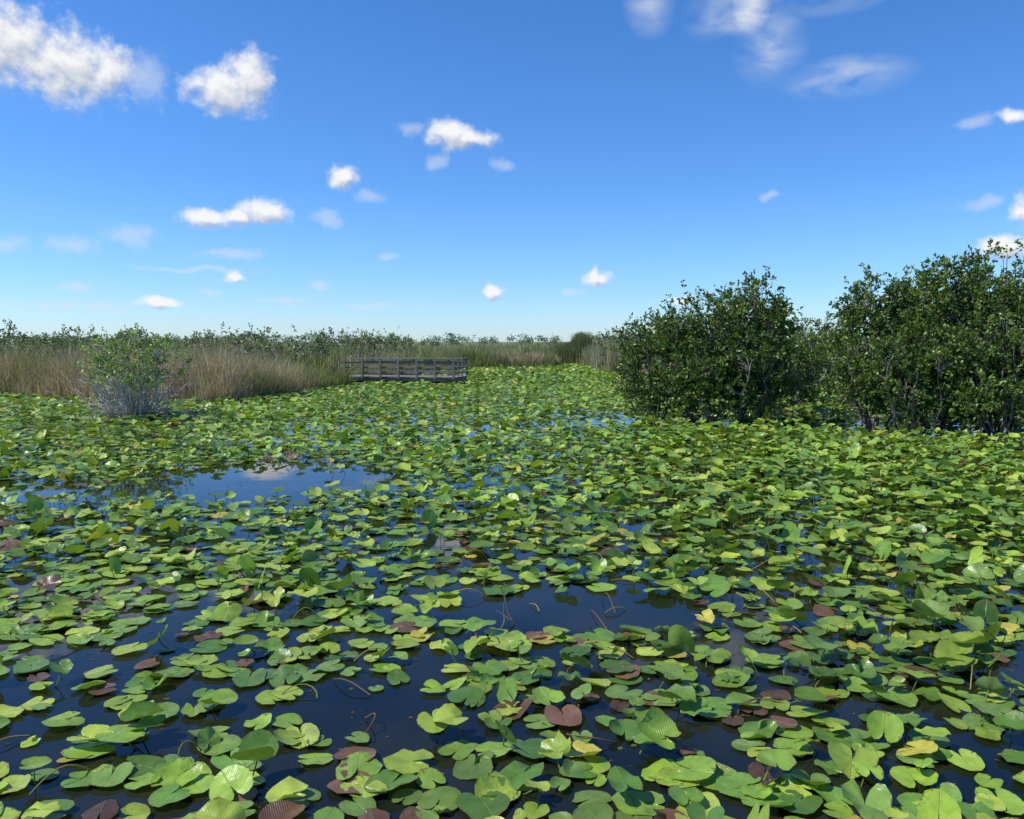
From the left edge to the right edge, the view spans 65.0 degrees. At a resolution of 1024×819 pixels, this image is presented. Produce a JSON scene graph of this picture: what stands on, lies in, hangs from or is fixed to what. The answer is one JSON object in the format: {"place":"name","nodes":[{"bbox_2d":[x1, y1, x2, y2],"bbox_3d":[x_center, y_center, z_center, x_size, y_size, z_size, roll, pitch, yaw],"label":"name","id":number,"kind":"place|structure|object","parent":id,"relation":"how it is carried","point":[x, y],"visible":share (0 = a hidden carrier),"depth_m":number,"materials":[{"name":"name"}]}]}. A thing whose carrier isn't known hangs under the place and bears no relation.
{"place":"outdoors","nodes":[
{"label":"outdoors","id":0,"kind":"place"},
{"bbox_2d":[0,334,406,403],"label":"sedge bank","id":1,"kind":"structure","parent":0,"point":[34,374],"depth_m":36.45,"materials":[{"name":"beige plant"}]},
{"bbox_2d":[5,337,476,378],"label":"sedge marsh","id":2,"kind":"structure","parent":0,"point":[340,356],"depth_m":54.81,"materials":[{"name":"green plant"}]},
{"bbox_2d":[5,342,868,402],"bbox_3d":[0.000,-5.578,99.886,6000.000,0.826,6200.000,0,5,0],"label":"marsh ground","id":3,"kind":"structure","parent":0,"point":[503,343],"depth_m":640.10,"materials":[{"name":"soil"}]},
{"bbox_2d":[0,330,44,370],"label":"wax myrtle shrub","id":4,"kind":"object","parent":3,"relation":"on","point":[7,343],"visible":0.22,"depth_m":43.77,"materials":[{"name":"green plant"}]},
{"bbox_2d":[0,319,49,355],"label":"wax myrtle shrub","id":5,"kind":"object","parent":3,"relation":"on","point":[19,332],"visible":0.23,"depth_m":52.15,"materials":[{"name":"green plant"}]},
{"bbox_2d":[40,336,92,362],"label":"wax myrtle shrub","id":6,"kind":"object","parent":3,"relation":"on","point":[60,342],"visible":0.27,"depth_m":43.00,"materials":[{"name":"green plant"}]},
{"bbox_2d":[37,324,110,357],"bbox_3d":[-29.261,-3.727,53.933,4.716,4.081,4.335,0,5,0],"label":"wax myrtle shrub","id":7,"kind":"object","parent":3,"relation":"on","point":[69,335],"visible":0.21,"depth_m":53.56,"materials":[{"name":"green plant"}]},
{"bbox_2d":[102,329,147,358],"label":"wax myrtle shrub","id":8,"kind":"object","parent":3,"relation":"on","point":[124,337],"visible":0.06,"depth_m":42.81,"materials":[{"name":"green plant"}]},
{"bbox_2d":[98,329,156,351],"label":"wax myrtle shrub","id":9,"kind":"object","parent":3,"relation":"on","point":[141,331],"visible":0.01,"depth_m":50.22,"materials":[{"name":"green plant"}]},
{"bbox_2d":[102,326,159,347],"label":"wax myrtle shrub","id":10,"kind":"object","parent":3,"relation":"on","point":[144,332],"visible":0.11,"depth_m":55.65,"materials":[{"name":"green plant"}]},
{"bbox_2d":[162,329,227,358],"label":"wax myrtle shrub","id":11,"kind":"object","parent":3,"relation":"on","point":[197,338],"visible":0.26,"depth_m":53.51,"materials":[{"name":"green plant"}]},
{"bbox_2d":[190,322,245,359],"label":"wax myrtle shrub","id":12,"kind":"object","parent":3,"relation":"on","point":[219,341],"visible":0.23,"depth_m":49.58,"materials":[{"name":"green plant"}]},
{"bbox_2d":[214,323,276,366],"bbox_3d":[-15.693,-3.147,47.779,3.775,3.992,3.115,0,5,0],"label":"wax myrtle shrub","id":13,"kind":"object","parent":3,"relation":"on","point":[251,346],"visible":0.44,"depth_m":47.48,"materials":[{"name":"green plant"}]},
{"bbox_2d":[229,327,290,359],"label":"wax myrtle shrub","id":14,"kind":"object","parent":3,"relation":"on","point":[280,347],"visible":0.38,"depth_m":59.39,"materials":[{"name":"green plant"}]},
{"bbox_2d":[285,325,332,370],"bbox_3d":[-13.212,-3.542,52.085,3.254,4.040,3.237,0,5,0],"label":"wax myrtle shrub","id":15,"kind":"object","parent":3,"relation":"on","point":[320,347],"visible":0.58,"depth_m":51.81,"materials":[{"name":"green plant"}]},
{"bbox_2d":[309,327,364,365],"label":"wax myrtle shrub","id":16,"kind":"object","parent":3,"relation":"on","point":[335,343],"visible":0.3,"depth_m":65.52,"materials":[{"name":"green plant"}]},
{"bbox_2d":[343,329,381,364],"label":"wax myrtle shrub","id":17,"kind":"object","parent":3,"relation":"on","point":[362,343],"visible":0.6,"depth_m":59.58,"materials":[{"name":"green plant"}]},
{"bbox_2d":[361,328,399,355],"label":"wax myrtle shrub","id":18,"kind":"object","parent":3,"relation":"on","point":[384,344],"visible":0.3,"depth_m":73.24,"materials":[{"name":"green plant"}]},
{"bbox_2d":[380,326,417,357],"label":"wax myrtle shrub","id":19,"kind":"object","parent":3,"relation":"on","point":[394,343],"visible":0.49,"depth_m":67.71,"materials":[{"name":"green plant"}]},
{"bbox_2d":[0,328,909,350],"bbox_3d":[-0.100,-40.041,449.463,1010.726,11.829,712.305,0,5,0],"label":"distant trees","id":20,"kind":"object","parent":3,"relation":"on","point":[454,339],"visible":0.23,"depth_m":326.22,"materials":[{"name":"green plant"}]},
{"bbox_2d":[787,311,860,371],"bbox_3d":[18.787,-3.732,49.691,5.449,4.824,4.476,0,5,0],"label":"wax myrtle shrub","id":21,"kind":"object","parent":3,"relation":"on","point":[804,320],"visible":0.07,"depth_m":49.20,"materials":[{"name":"green plant"}]},
{"bbox_2d":[315,341,663,389],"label":"marsh grass","id":22,"kind":"structure","parent":0,"point":[492,356],"depth_m":77.22,"materials":[{"name":"green plant"}]},
{"bbox_2d":[596,328,631,367],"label":"wax myrtle shrub","id":23,"kind":"object","parent":22,"relation":"on","point":[599,343],"visible":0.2,"depth_m":65.48,"materials":[{"name":"green plant"}]},
{"bbox_2d":[2,463,1019,808],"bbox_3d":[0.138,1.708,10.583,25.989,0.001,13.210,0,5,0],"label":"floating debris","id":24,"kind":"object","parent":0,"point":[504,657],"visible":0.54,"depth_m":6.40,"materials":[{"name":"brown plant"}]},
{"bbox_2d":[0,367,1023,818],"bbox_3d":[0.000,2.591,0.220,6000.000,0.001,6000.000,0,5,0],"label":"pond water","id":25,"kind":"structure","parent":0,"point":[576,607],"depth_m":7.25,"materials":[{"name":"blue liquid"}]},
{"bbox_2d":[89,365,138,407],"bbox_3d":[-14.495,-0.633,29.262,2.134,2.068,2.773,0,5,0],"label":"willow bush","id":26,"kind":"object","parent":25,"relation":"in","point":[101,384],"visible":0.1,"depth_m":29.32,"materials":[{"name":"green plant"}]},
{"bbox_2d":[44,322,219,420],"bbox_3d":[-12.618,-0.840,26.780,4.624,4.102,5.166,4,7,42],"label":"willow bush","id":27,"kind":"object","parent":25,"relation":"in","point":[128,403],"visible":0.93,"depth_m":26.48,"materials":[{"name":"green plant"}]},
{"bbox_2d":[339,357,468,383],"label":"wooden boardwalk","id":28,"kind":"structure","parent":25,"relation":"in","point":[415,372],"depth_m":48.56,"materials":[{"name":"grey wood"}]},
{"bbox_2d":[4,340,996,376],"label":"sawgrass prairie","id":29,"kind":"structure","parent":25,"relation":"on","point":[523,347],"depth_m":90.64,"materials":[{"name":"green plant"}]},
{"bbox_2d":[496,583,516,627],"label":"fallen branch","id":30,"kind":"object","parent":25,"relation":"in","point":[510,618],"visible":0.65,"depth_m":7.43,"materials":[{"name":"grey wood"}]},
{"bbox_2d":[0,362,1023,818],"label":"lily pads","id":31,"kind":"object","parent":25,"relation":"on","point":[362,772],"visible":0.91,"depth_m":8.14,"materials":[{"name":"green plant"}]},
{"bbox_2d":[0,435,1023,818],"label":"lily stems","id":32,"kind":"object","parent":25,"relation":"on","point":[566,573],"visible":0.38,"depth_m":10.17,"materials":[{"name":"plant"}]},
{"bbox_2d":[544,331,604,363],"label":"cattail clump","id":33,"kind":"object","parent":25,"relation":"on","point":[575,344],"visible":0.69,"depth_m":86.26,"materials":[{"name":"green plant"}]},
{"bbox_2d":[585,327,653,372],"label":"tall reeds","id":34,"kind":"object","parent":25,"relation":"on","point":[595,357],"visible":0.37,"depth_m":64.29,"materials":[{"name":"beige plant"}]},
{"bbox_2d":[604,309,701,419],"bbox_3d":[4.804,-1.443,27.575,3.642,3.965,3.192,0,5,0],"label":"mangrove tree","id":35,"kind":"object","parent":25,"relation":"in","point":[635,361],"visible":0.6,"depth_m":27.03,"materials":[{"name":"green plant"}]},
{"bbox_2d":[641,279,772,421],"bbox_3d":[6.221,-1.802,26.315,4.176,4.962,3.688,0,5,0],"label":"mangrove tree","id":36,"kind":"object","parent":25,"relation":"on","point":[689,326],"visible":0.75,"depth_m":25.51,"materials":[{"name":"green plant"}]},
{"bbox_2d":[672,320,798,426],"bbox_3d":[6.983,-1.021,25.330,3.763,3.543,3.094,0,5,0],"label":"mangrove tree","id":37,"kind":"object","parent":25,"relation":"on","point":[741,402],"visible":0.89,"depth_m":24.77,"materials":[{"name":"green plant"}]},
{"bbox_2d":[708,265,807,419],"bbox_3d":[8.129,-2.068,26.669,3.521,5.399,3.754,0,5,0],"label":"mangrove tree","id":38,"kind":"object","parent":25,"relation":"on","point":[773,321],"visible":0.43,"depth_m":25.93,"materials":[{"name":"green plant"}]},
{"bbox_2d":[746,325,834,405],"bbox_3d":[11.267,-1.657,32.614,3.513,3.591,3.539,0,5,0],"label":"mangrove tree","id":39,"kind":"object","parent":25,"relation":"in","point":[811,348],"visible":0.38,"depth_m":31.86,"materials":[{"name":"green plant"}]},
{"bbox_2d":[776,313,842,388],"bbox_3d":[13.427,-2.422,37.892,4.574,4.208,4.275,0,5,0],"label":"wax myrtle shrub","id":40,"kind":"object","parent":25,"relation":"in","point":[824,329],"visible":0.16,"depth_m":37.42,"materials":[{"name":"green plant"}]},
{"bbox_2d":[806,263,934,426],"bbox_3d":[11.178,-1.877,24.651,3.518,5.359,3.905,0,5,0],"label":"mangrove tree","id":41,"kind":"object","parent":25,"relation":"in","point":[852,315],"visible":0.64,"depth_m":24.36,"materials":[{"name":"green plant"}]},
{"bbox_2d":[847,303,947,367],"bbox_3d":[17.857,-2.570,35.952,5.662,4.882,4.792,0,5,0],"label":"wax myrtle shrub","id":42,"kind":"object","parent":25,"relation":"in","point":[890,336],"depth_m":35.49,"materials":[{"name":"green plant"}]},
{"bbox_2d":[860,314,984,434],"bbox_3d":[11.611,-0.891,22.781,3.060,3.694,3.044,-3,6,-34],"label":"mangrove tree","id":43,"kind":"object","parent":25,"relation":"on","point":[901,356],"visible":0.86,"depth_m":22.58,"materials":[{"name":"green plant"}]},
{"bbox_2d":[859,245,1021,428],"bbox_3d":[12.626,-1.986,24.182,3.855,5.660,4.222,0,5,0],"label":"mangrove tree","id":44,"kind":"object","parent":25,"relation":"on","point":[944,305],"visible":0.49,"depth_m":23.09,"materials":[{"name":"green plant"}]},
{"bbox_2d":[924,289,1023,439],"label":"mangrove tree","id":45,"kind":"object","parent":25,"relation":"on","point":[970,396],"visible":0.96,"depth_m":21.45,"materials":[{"name":"green plant"}]},
{"bbox_2d":[931,237,1023,429],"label":"mangrove tree","id":46,"kind":"object","parent":25,"relation":"on","point":[1013,289],"visible":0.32,"depth_m":22.96,"materials":[{"name":"green plant"}]},
{"bbox_2d":[997,266,1023,376],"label":"mangrove tree","id":47,"kind":"object","parent":25,"relation":"on","point":[1015,316],"visible":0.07,"depth_m":24.53,"materials":[{"name":"green plant"}]},
{"bbox_2d":[0,0,1023,341],"label":"sky","id":48,"kind":"structure","parent":0,"point":[501,169],"materials":[{"name":"blue"}]},
{"bbox_2d":[584,341,849,388],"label":"sedge bank","id":49,"kind":"structure","parent":0,"point":[791,360],"depth_m":47.03,"materials":[{"name":"green plant"}]}
]}

